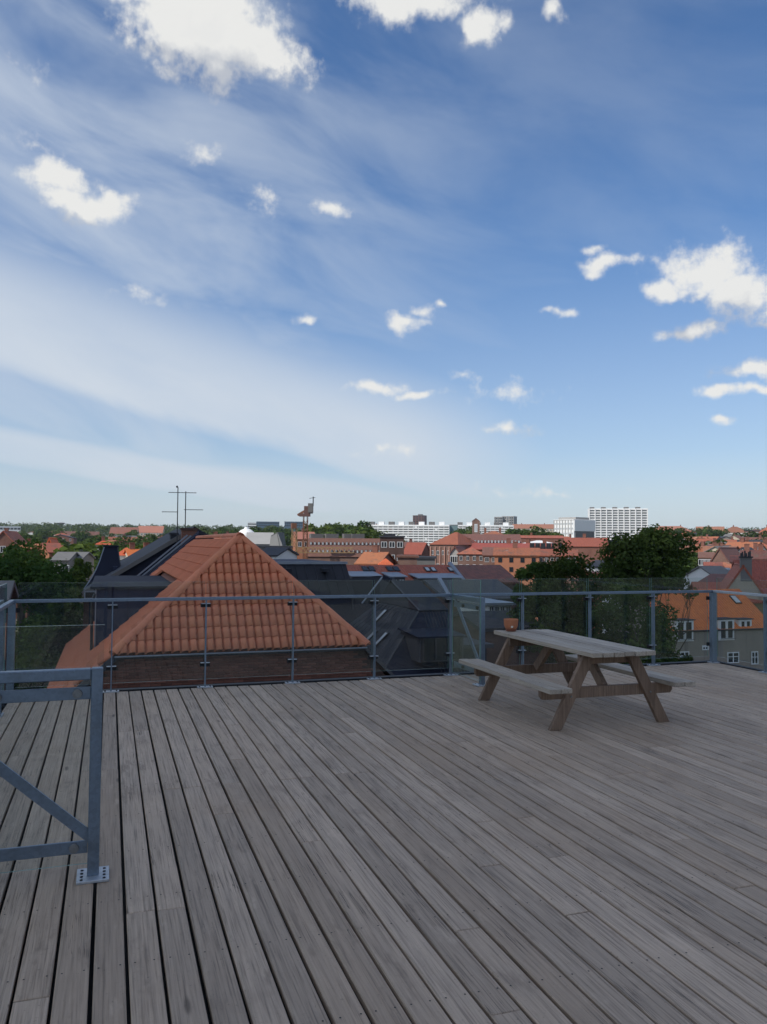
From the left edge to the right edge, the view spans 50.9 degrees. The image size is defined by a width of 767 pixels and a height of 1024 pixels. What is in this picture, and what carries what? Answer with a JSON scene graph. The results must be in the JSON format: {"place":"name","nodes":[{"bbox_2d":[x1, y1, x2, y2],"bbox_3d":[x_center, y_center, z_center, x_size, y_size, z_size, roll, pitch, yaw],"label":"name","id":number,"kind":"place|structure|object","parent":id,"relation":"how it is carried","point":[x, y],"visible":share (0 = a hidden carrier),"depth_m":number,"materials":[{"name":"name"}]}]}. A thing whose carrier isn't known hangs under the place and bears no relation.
{"place":"outdoors","nodes":[
{"label":"outdoors","id":0,"kind":"place"},
{"bbox_2d":[15,531,108,636],"bbox_3d":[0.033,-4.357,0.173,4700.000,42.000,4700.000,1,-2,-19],"label":"ground","id":1,"kind":"structure","parent":0,"point":[26,621],"depth_m":503.75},
{"bbox_2d":[0,580,18,689],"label":"street house","id":2,"kind":"structure","parent":1,"relation":"on","point":[12,592],"depth_m":28.55,"materials":[{"name":"grey brick"}]},
{"bbox_2d":[0,526,20,532],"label":"block","id":3,"kind":"structure","parent":1,"relation":"on","point":[15,528],"depth_m":903.10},
{"bbox_2d":[0,528,26,556],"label":"brick house","id":4,"kind":"structure","parent":1,"relation":"on","point":[7,537],"depth_m":180.32,"materials":[{"name":"tile"}]},
{"bbox_2d":[1,544,32,627],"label":"tree","id":5,"kind":"object","parent":1,"relation":"on","point":[18,604],"visible":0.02,"depth_m":148.02,"materials":[{"name":"green plant"}]},
{"bbox_2d":[0,536,81,689],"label":"tree","id":6,"kind":"object","parent":1,"relation":"on","point":[32,581],"visible":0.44,"depth_m":45.37,"materials":[{"name":"green plant"}]},
{"bbox_2d":[15,592,82,688],"bbox_3d":[-16.299,11.046,39.840,3.897,14.129,4.405,0,-2,1],"label":"tree","id":7,"kind":"object","parent":1,"relation":"on","point":[49,638],"visible":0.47,"depth_m":39.10,"materials":[{"name":"green plant"}]},
{"bbox_2d":[36,543,62,557],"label":"brick house","id":8,"kind":"structure","parent":1,"relation":"on","point":[50,547],"depth_m":151.96,"materials":[{"name":"tile"}]},
{"bbox_2d":[47,534,76,544],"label":"town house","id":9,"kind":"structure","parent":1,"relation":"on","point":[71,540],"depth_m":449.87,"materials":[{"name":"red brick"}]},
{"bbox_2d":[50,552,79,614],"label":"shed","id":10,"kind":"structure","parent":1,"relation":"on","point":[67,558],"depth_m":113.55,"materials":[{"name":"white paint"}]},
{"bbox_2d":[47,530,99,534],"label":"row house","id":11,"kind":"structure","parent":1,"relation":"on","point":[71,532],"depth_m":685.61,"materials":[{"name":"brown brick"}]},
{"bbox_2d":[49,543,98,574],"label":"tree","id":12,"kind":"object","parent":1,"relation":"on","point":[71,547],"visible":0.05,"depth_m":147.06,"materials":[{"name":"green plant"}]},
{"bbox_2d":[65,557,93,619],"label":"tree","id":13,"kind":"object","parent":1,"relation":"on","point":[81,572],"visible":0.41,"depth_m":87.64,"materials":[{"name":"green plant"}]},
{"bbox_2d":[74,531,93,543],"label":"tree","id":14,"kind":"object","parent":1,"relation":"on","point":[82,536],"visible":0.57,"depth_m":516.92,"materials":[{"name":"green plant"}]},
{"bbox_2d":[74,552,95,619],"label":"shed","id":15,"kind":"structure","parent":1,"relation":"on","point":[88,556],"depth_m":119.95,"materials":[{"name":"grey"}]},
{"bbox_2d":[89,541,120,569],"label":"tree","id":16,"kind":"object","parent":1,"relation":"on","point":[98,552],"visible":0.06,"depth_m":148.89,"materials":[{"name":"green plant"}]},
{"bbox_2d":[109,526,138,536],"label":"row house","id":17,"kind":"structure","parent":1,"relation":"on","point":[119,530],"depth_m":764.69,"materials":[{"name":"red tile"}]},
{"bbox_2d":[113,536,141,542],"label":"tree","id":18,"kind":"object","parent":1,"relation":"on","point":[122,537],"visible":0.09,"depth_m":338.17,"materials":[{"name":"green plant"}]},
{"bbox_2d":[123,542,148,557],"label":"brick house","id":19,"kind":"structure","parent":1,"relation":"on","point":[129,551],"depth_m":129.16,"materials":[{"name":"orange tile"}]},
{"bbox_2d":[82,526,213,624],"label":"slate house","id":20,"kind":"structure","parent":1,"relation":"on","point":[136,563],"depth_m":33.79,"materials":[{"name":"metal"}]},
{"bbox_2d":[84,590,94,598],"bbox_3d":[-11.833,3.371,32.832,0.660,0.340,0.220,1,-2,-19],"label":"window","id":21,"kind":"structure","parent":20,"relation":"in","point":[87,594],"depth_m":32.68,"materials":[{"name":"glass"}]},
{"bbox_2d":[83,545,120,629],"bbox_3d":[-12.611,9.748,36.232,1.860,16.478,2.263,1,-2,-19],"label":"roof turret","id":22,"kind":"object","parent":20,"relation":"on","point":[109,561],"visible":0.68,"depth_m":36.28,"materials":[{"name":"metal"}]},
{"bbox_2d":[180,528,197,542],"bbox_3d":[-8.149,1.495,33.739,0.707,1.644,0.700,1,-2,-19],"label":"chimney","id":23,"kind":"object","parent":20,"relation":"on","point":[188,531],"visible":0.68,"depth_m":33.46,"materials":[{"name":"red brick"}]},
{"bbox_2d":[139,533,157,543],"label":"tree","id":24,"kind":"object","parent":1,"relation":"on","point":[153,536],"visible":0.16,"depth_m":340.35,"materials":[{"name":"green plant"}]},
{"bbox_2d":[138,525,164,537],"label":"row house","id":25,"kind":"structure","parent":1,"relation":"on","point":[154,530],"depth_m":803.13,"materials":[{"name":"red tile"}]},
{"bbox_2d":[47,532,393,688],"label":"tiled house","id":26,"kind":"structure","parent":1,"relation":"on","point":[159,643],"depth_m":20.09,"materials":[{"name":"tile"}]},
{"bbox_2d":[137,531,199,575],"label":"fire wall","id":27,"kind":"structure","parent":26,"relation":"attached to","point":[183,544],"depth_m":32.47,"materials":[{"name":"grey metal"}]},
{"bbox_2d":[246,532,273,545],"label":"hall","id":28,"kind":"structure","parent":1,"relation":"on","point":[260,538],"depth_m":326.54,"materials":[{"name":"concrete"}]},
{"bbox_2d":[256,521,278,528],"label":"slab block","id":29,"kind":"structure","parent":1,"relation":"on","point":[261,524],"depth_m":1149.41,"materials":[{"name":"grey concrete"}]},
{"bbox_2d":[270,532,285,545],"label":"wedge building","id":30,"kind":"structure","parent":1,"relation":"on","point":[277,539],"depth_m":280.00,"materials":[{"name":"concrete"}]},
{"bbox_2d":[263,547,298,558],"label":"brick house","id":31,"kind":"structure","parent":1,"relation":"on","point":[279,553],"depth_m":98.19,"materials":[{"name":"stone"}]},
{"bbox_2d":[284,521,302,531],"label":"slab block","id":32,"kind":"structure","parent":1,"relation":"on","point":[287,525],"depth_m":1149.36,"materials":[{"name":"grey concrete"}]},
{"bbox_2d":[291,528,296,551],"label":"tower crane","id":33,"kind":"object","parent":1,"relation":"on","point":[292,539],"visible":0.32,"depth_m":180.01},
{"bbox_2d":[290,528,314,558],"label":"brick house","id":34,"kind":"structure","parent":1,"relation":"on","point":[300,540],"depth_m":229.90,"materials":[{"name":"orange brick"}]},
{"bbox_2d":[297,497,314,558],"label":"brick tower with mast","id":35,"kind":"object","parent":1,"relation":"on","point":[307,511],"visible":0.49,"depth_m":184.81,"materials":[{"name":"brick"}]},
{"bbox_2d":[273,559,354,609],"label":"black house","id":36,"kind":"structure","parent":1,"relation":"on","point":[311,575],"depth_m":39.76,"materials":[{"name":"metal"}]},
{"bbox_2d":[304,522,333,533],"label":"tree","id":37,"kind":"object","parent":1,"relation":"on","point":[312,528],"visible":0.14,"depth_m":341.31,"materials":[{"name":"green plant"}]},
{"bbox_2d":[296,547,353,552],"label":"crane jib","id":38,"kind":"object","parent":1,"relation":"on","point":[326,549],"visible":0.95,"depth_m":177.77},
{"bbox_2d":[327,524,345,537],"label":"tree","id":39,"kind":"object","parent":1,"relation":"on","point":[338,527],"visible":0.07,"depth_m":358.00,"materials":[{"name":"green plant"}]},
{"bbox_2d":[308,534,379,564],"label":"warehouse","id":40,"kind":"structure","parent":1,"relation":"on","point":[360,543],"depth_m":194.22,"materials":[{"name":"brown brick"}]},
{"bbox_2d":[351,520,372,530],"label":"tree","id":41,"kind":"object","parent":1,"relation":"on","point":[366,525],"visible":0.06,"depth_m":353.04,"materials":[{"name":"green plant"}]},
{"bbox_2d":[355,529,379,538],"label":"tree","id":42,"kind":"object","parent":1,"relation":"on","point":[375,535],"visible":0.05,"depth_m":274.48,"materials":[{"name":"green plant"}]},
{"bbox_2d":[354,545,396,564],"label":"brick house","id":43,"kind":"structure","parent":1,"relation":"on","point":[375,557],"depth_m":122.56,"materials":[{"name":"tile"}]},
{"bbox_2d":[0,521,764,536],"bbox_3d":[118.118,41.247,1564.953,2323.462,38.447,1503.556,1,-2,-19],"label":"woods","id":44,"kind":"object","parent":1,"relation":"on","point":[90,527],"visible":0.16,"depth_m":1132.80,"materials":[{"name":"green plant"}]},
{"bbox_2d":[379,536,404,564],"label":"stair tower","id":45,"kind":"structure","parent":1,"relation":"on","point":[393,546],"depth_m":180.10,"materials":[{"name":"brick"}]},
{"bbox_2d":[346,562,464,580],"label":"terrace house","id":46,"kind":"structure","parent":1,"relation":"on","point":[449,571],"depth_m":64.36,"materials":[{"name":"grey brick"}]},
{"bbox_2d":[396,555,418,564],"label":"brick house","id":47,"kind":"structure","parent":1,"relation":"on","point":[407,559],"depth_m":125.01,"materials":[{"name":"brown brick"}]},
{"bbox_2d":[350,575,467,674],"bbox_3d":[0.504,10.343,33.864,4.349,15.298,9.500,1,-2,-19],"label":"slate mansard","id":48,"kind":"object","parent":1,"relation":"on","point":[412,632],"visible":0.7,"depth_m":31.69,"materials":[{"name":"stone"}]},
{"bbox_2d":[369,522,450,548],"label":"slab block","id":49,"kind":"structure","parent":1,"relation":"on","point":[431,532],"depth_m":638.15,"materials":[{"name":"concrete"}]},
{"bbox_2d":[404,542,429,555],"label":"brick house","id":50,"kind":"structure","parent":1,"relation":"on","point":[414,548],"depth_m":207.72,"materials":[{"name":"red tile"}]},
{"bbox_2d":[413,514,426,524],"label":"building","id":51,"kind":"structure","parent":1,"relation":"on","point":[418,518],"depth_m":1050.27,"materials":[{"name":"concrete"}]},
{"bbox_2d":[417,556,436,564],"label":"shed","id":52,"kind":"structure","parent":1,"relation":"on","point":[425,560],"depth_m":140.01,"materials":[{"name":"concrete"}]},
{"bbox_2d":[428,532,477,564],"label":"corner block","id":53,"kind":"structure","parent":1,"relation":"on","point":[440,549],"depth_m":165.68,"materials":[{"name":"tile"}]},
{"bbox_2d":[449,546,465,564],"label":"brick house","id":54,"kind":"structure","parent":1,"relation":"on","point":[454,551],"depth_m":137.99,"materials":[{"name":"paint"}]},
{"bbox_2d":[421,579,518,612],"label":"slate house","id":55,"kind":"structure","parent":1,"relation":"on","point":[473,586],"depth_m":54.81,"materials":[{"name":"stone"}]},
{"bbox_2d":[457,548,482,564],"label":"brick house","id":56,"kind":"structure","parent":1,"relation":"on","point":[470,556],"depth_m":135.04,"materials":[{"name":"brick"}]},
{"bbox_2d":[472,518,479,533],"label":"brick tower","id":57,"kind":"structure","parent":1,"relation":"on","point":[475,525],"depth_m":261.90,"materials":[{"name":"brown brick"}]},
{"bbox_2d":[463,637,493,671],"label":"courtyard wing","id":58,"kind":"structure","parent":1,"relation":"on","point":[468,652],"depth_m":37.07,"materials":[{"name":"grey"}]},
{"bbox_2d":[457,522,513,533],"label":"slab block","id":59,"kind":"structure","parent":1,"relation":"on","point":[496,526],"depth_m":719.33,"materials":[{"name":"concrete"}]},
{"bbox_2d":[457,598,515,610],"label":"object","id":60,"kind":"structure","parent":1,"relation":"on","point":[492,604],"depth_m":46.55,"materials":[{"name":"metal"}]},
{"bbox_2d":[454,565,520,589],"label":"terrace house","id":61,"kind":"structure","parent":1,"relation":"on","point":[501,574],"depth_m":66.24,"materials":[{"name":"brick"}]},
{"bbox_2d":[482,547,494,564],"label":"brick house","id":62,"kind":"structure","parent":1,"relation":"on","point":[488,556],"depth_m":134.09,"materials":[{"name":"brown tile"}]},
{"bbox_2d":[462,534,520,542],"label":"long wing","id":63,"kind":"structure","parent":1,"relation":"on","point":[489,538],"depth_m":215.12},
{"bbox_2d":[466,538,527,551],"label":"brick house","id":64,"kind":"structure","parent":1,"relation":"on","point":[479,546],"depth_m":170.89,"materials":[{"name":"red tile"}]},
{"bbox_2d":[453,610,544,664],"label":"courtyard wing","id":65,"kind":"structure","parent":1,"relation":"on","point":[494,620],"depth_m":40.22,"materials":[{"name":"grey"}]},
{"bbox_2d":[502,516,516,524],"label":"building","id":66,"kind":"structure","parent":1,"relation":"on","point":[510,520],"depth_m":979.56,"materials":[{"name":"concrete"}]},
{"bbox_2d":[493,541,540,620],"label":"brick house","id":67,"kind":"structure","parent":1,"relation":"on","point":[512,560],"depth_m":128.21,"materials":[{"name":"brick"}]},
{"bbox_2d":[510,561,546,618],"bbox_3d":[7.924,10.562,43.730,2.378,15.764,2.029,1,-2,-19],"label":"tree","id":68,"kind":"object","parent":1,"relation":"on","point":[523,574],"visible":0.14,"depth_m":43.93,"materials":[{"name":"green plant"}]},
{"bbox_2d":[512,523,553,531],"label":"row house","id":69,"kind":"structure","parent":1,"relation":"on","point":[548,527],"depth_m":802.98,"materials":[{"name":"red paint"}]},
{"bbox_2d":[525,525,547,534],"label":"tree","id":70,"kind":"object","parent":1,"relation":"on","point":[533,531],"visible":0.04,"depth_m":332.47,"materials":[{"name":"green plant"}]},
{"bbox_2d":[506,576,568,663],"bbox_3d":[7.961,10.779,40.672,3.326,15.080,3.270,1,-2,-3],"label":"tree","id":71,"kind":"object","parent":1,"relation":"on","point":[552,612],"visible":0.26,"depth_m":40.82,"materials":[{"name":"green plant"}]},
{"bbox_2d":[520,533,563,542],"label":"brick house","id":72,"kind":"structure","parent":1,"relation":"on","point":[551,539],"depth_m":300.28,"materials":[{"name":"tile"}]},
{"bbox_2d":[528,538,561,548],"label":"brick house","id":73,"kind":"structure","parent":1,"relation":"on","point":[544,545],"depth_m":161.10,"materials":[{"name":"red tile"}]},
{"bbox_2d":[539,545,577,626],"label":"brick house","id":74,"kind":"structure","parent":1,"relation":"on","point":[546,554],"depth_m":136.51,"materials":[{"name":"brick"}]},
{"bbox_2d":[528,539,607,634],"bbox_3d":[9.727,9.938,42.653,4.136,16.957,4.467,0,-2,14],"label":"tree","id":75,"kind":"object","parent":1,"relation":"on","point":[557,570],"visible":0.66,"depth_m":42.00,"materials":[{"name":"green plant"}]},
{"bbox_2d":[554,517,594,537],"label":"white block","id":76,"kind":"structure","parent":1,"relation":"on","point":[576,527],"depth_m":479.61,"materials":[{"name":"concrete"}]},
{"bbox_2d":[564,534,607,590],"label":"brick house","id":77,"kind":"structure","parent":1,"relation":"on","point":[587,546],"depth_m":200.70,"materials":[{"name":"red tile"}]},
{"bbox_2d":[586,560,617,634],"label":"brick house","id":78,"kind":"structure","parent":1,"relation":"on","point":[596,564],"depth_m":110.40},
{"bbox_2d":[588,507,647,539],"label":"office tower","id":79,"kind":"structure","parent":1,"relation":"on","point":[616,520],"depth_m":519.59,"materials":[{"name":"concrete"}]},
{"bbox_2d":[565,577,688,663],"bbox_3d":[12.199,10.921,41.935,6.802,14.974,6.507,1,-2,-19],"label":"tree","id":80,"kind":"object","parent":1,"relation":"on","point":[612,616],"visible":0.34,"depth_m":40.73,"materials":[{"name":"green plant"}]},
{"bbox_2d":[594,523,701,654],"bbox_3d":[15.267,9.628,46.729,6.025,17.982,6.390,3,-3,-44],"label":"tree","id":81,"kind":"object","parent":1,"relation":"on","point":[650,548],"visible":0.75,"depth_m":45.64,"materials":[{"name":"green plant"}]},
{"bbox_2d":[670,556,698,589],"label":"tree","id":82,"kind":"object","parent":1,"relation":"on","point":[694,559],"visible":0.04,"depth_m":165.45,"materials":[{"name":"green plant"}]},
{"bbox_2d":[620,589,763,669],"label":"orange house","id":83,"kind":"structure","parent":1,"relation":"on","point":[740,629],"depth_m":64.42,"materials":[{"name":"tile"}]},
{"bbox_2d":[727,652,738,662],"bbox_3d":[27.692,11.530,63.880,1.126,0.853,0.058,1,-2,-19],"label":"window","id":84,"kind":"structure","parent":83,"relation":"in","point":[731,655],"depth_m":63.86,"materials":[{"name":"white paint"}]},
{"bbox_2d":[751,651,757,664],"bbox_3d":[29.712,11.677,64.560,0.674,1.023,0.058,1,-2,-19],"label":"window","id":85,"kind":"structure","parent":83,"relation":"in","point":[754,655],"depth_m":64.53,"materials":[{"name":"white paint"}]},
{"bbox_2d":[690,582,720,588],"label":"brick house","id":86,"kind":"structure","parent":1,"relation":"on","point":[708,585],"depth_m":85.34,"materials":[{"name":"red tile"}]},
{"bbox_2d":[684,566,728,588],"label":"brick house","id":87,"kind":"structure","parent":1,"relation":"on","point":[697,573],"depth_m":105.20,"materials":[{"name":"white paint"}]},
{"bbox_2d":[698,552,714,565],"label":"brick house","id":88,"kind":"structure","parent":1,"relation":"on","point":[705,556],"depth_m":160.46,"materials":[{"name":"brown tile"}]},
{"bbox_2d":[702,525,717,536],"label":"tree","id":89,"kind":"object","parent":1,"relation":"on","point":[709,530],"visible":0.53,"depth_m":557.41,"materials":[{"name":"green plant"}]},
{"bbox_2d":[680,541,739,551],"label":"town house","id":90,"kind":"structure","parent":1,"relation":"on","point":[705,548],"depth_m":190.41,"materials":[{"name":"brown brick"}]},
{"bbox_2d":[698,574,726,581],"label":"brick house","id":91,"kind":"structure","parent":1,"relation":"on","point":[713,577],"depth_m":89.59,"materials":[{"name":"brown tile"}]},
{"bbox_2d":[703,562,722,566],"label":"brick house","id":92,"kind":"structure","parent":1,"relation":"on","point":[712,563],"depth_m":120.11,"materials":[{"name":"tile"}]},
{"bbox_2d":[710,547,739,561],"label":"brick house","id":93,"kind":"structure","parent":1,"relation":"on","point":[722,554],"depth_m":150.46,"materials":[{"name":"brown tile"}]},
{"bbox_2d":[725,525,743,533],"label":"brick house","id":94,"kind":"structure","parent":1,"relation":"on","point":[731,530],"depth_m":562.14,"materials":[{"name":"white paint"}]},
{"bbox_2d":[719,551,763,599],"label":"grey gable house","id":95,"kind":"structure","parent":1,"relation":"on","point":[738,574],"depth_m":77.11,"materials":[{"name":"red tile"}]},
{"bbox_2d":[725,538,766,549],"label":"town house","id":96,"kind":"structure","parent":1,"relation":"on","point":[741,543],"depth_m":214.26,"materials":[{"name":"tile"}]},
{"bbox_2d":[731,560,766,588],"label":"red roof house","id":97,"kind":"structure","parent":1,"relation":"on","point":[759,571],"depth_m":87.06,"materials":[{"name":"tile"}]},
{"bbox_2d":[740,544,766,559],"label":"brick house","id":98,"kind":"structure","parent":1,"relation":"on","point":[760,553],"depth_m":132.84,"materials":[{"name":"tile"}]},
{"bbox_2d":[748,589,766,613],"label":"ochre house","id":99,"kind":"structure","parent":1,"relation":"on","point":[758,604],"depth_m":76.21,"materials":[{"name":"red tile"}]},
{"bbox_2d":[324,576,395,623],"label":"dark gable","id":100,"kind":"structure","parent":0,"point":[361,606],"depth_m":39.85,"materials":[{"name":"metal"}]},
{"bbox_2d":[0,0,766,529],"label":"sky","id":101,"kind":"structure","parent":0,"point":[450,262],"materials":[{"name":"blue"}]},
{"bbox_3d":[4.407,9.488,-2.453,9.182,15.190,25.592,1,-2,-19],"label":"terrace building","id":102,"kind":"object","parent":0,"visible":0},
{"bbox_2d":[0,660,766,1023],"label":"deck","id":103,"kind":"structure","parent":102,"relation":"on","point":[426,848],"depth_m":4.25,"materials":[{"name":"grey wood"}]},
{"bbox_2d":[0,583,13,716],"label":"glass railing","id":104,"kind":"object","parent":103,"relation":"on","point":[4,603],"visible":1,"depth_m":8.07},
{"bbox_2d":[0,624,108,884],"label":"barrier panel","id":105,"kind":"object","parent":103,"relation":"on","point":[93,872],"visible":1,"depth_m":3.92,"materials":[{"name":"metal"}]},
{"bbox_2d":[5,578,720,692],"bbox_3d":[0.368,1.440,9.975,9.252,1.194,0.170,1,-2,-19],"label":"glass railing","id":106,"kind":"object","parent":103,"relation":"on","point":[12,610],"visible":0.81,"depth_m":9.79,"materials":[{"name":"glass"}]},
{"bbox_2d":[452,578,484,686],"bbox_3d":[1.049,1.420,9.727,0.178,1.224,0.787,1,-2,-19],"label":"barrier panel","id":107,"kind":"object","parent":103,"relation":"on","point":[480,607],"visible":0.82,"depth_m":9.58,"materials":[{"name":"metal"}]},
{"bbox_2d":[459,629,695,730],"bbox_3d":[1.834,1.623,8.049,1.518,0.700,1.926,1,-2,-19],"label":"picnic table","id":108,"kind":"object","parent":103,"relation":"on","point":[593,656],"visible":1,"depth_m":7.52,"materials":[{"name":"brown wood"}]},
{"bbox_2d":[504,618,517,631],"bbox_3d":[1.391,1.233,8.806,0.161,0.132,0.161,1,-2,-19],"label":"flower pot","id":109,"kind":"object","parent":108,"relation":"on","point":[511,624],"visible":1,"depth_m":8.75,"materials":[{"name":"ceramic"}]},
{"bbox_2d":[713,578,766,673],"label":"glass railing","id":110,"kind":"object","parent":103,"relation":"on","point":[764,596],"visible":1,"depth_m":10.51,"materials":[{"name":"glass"}]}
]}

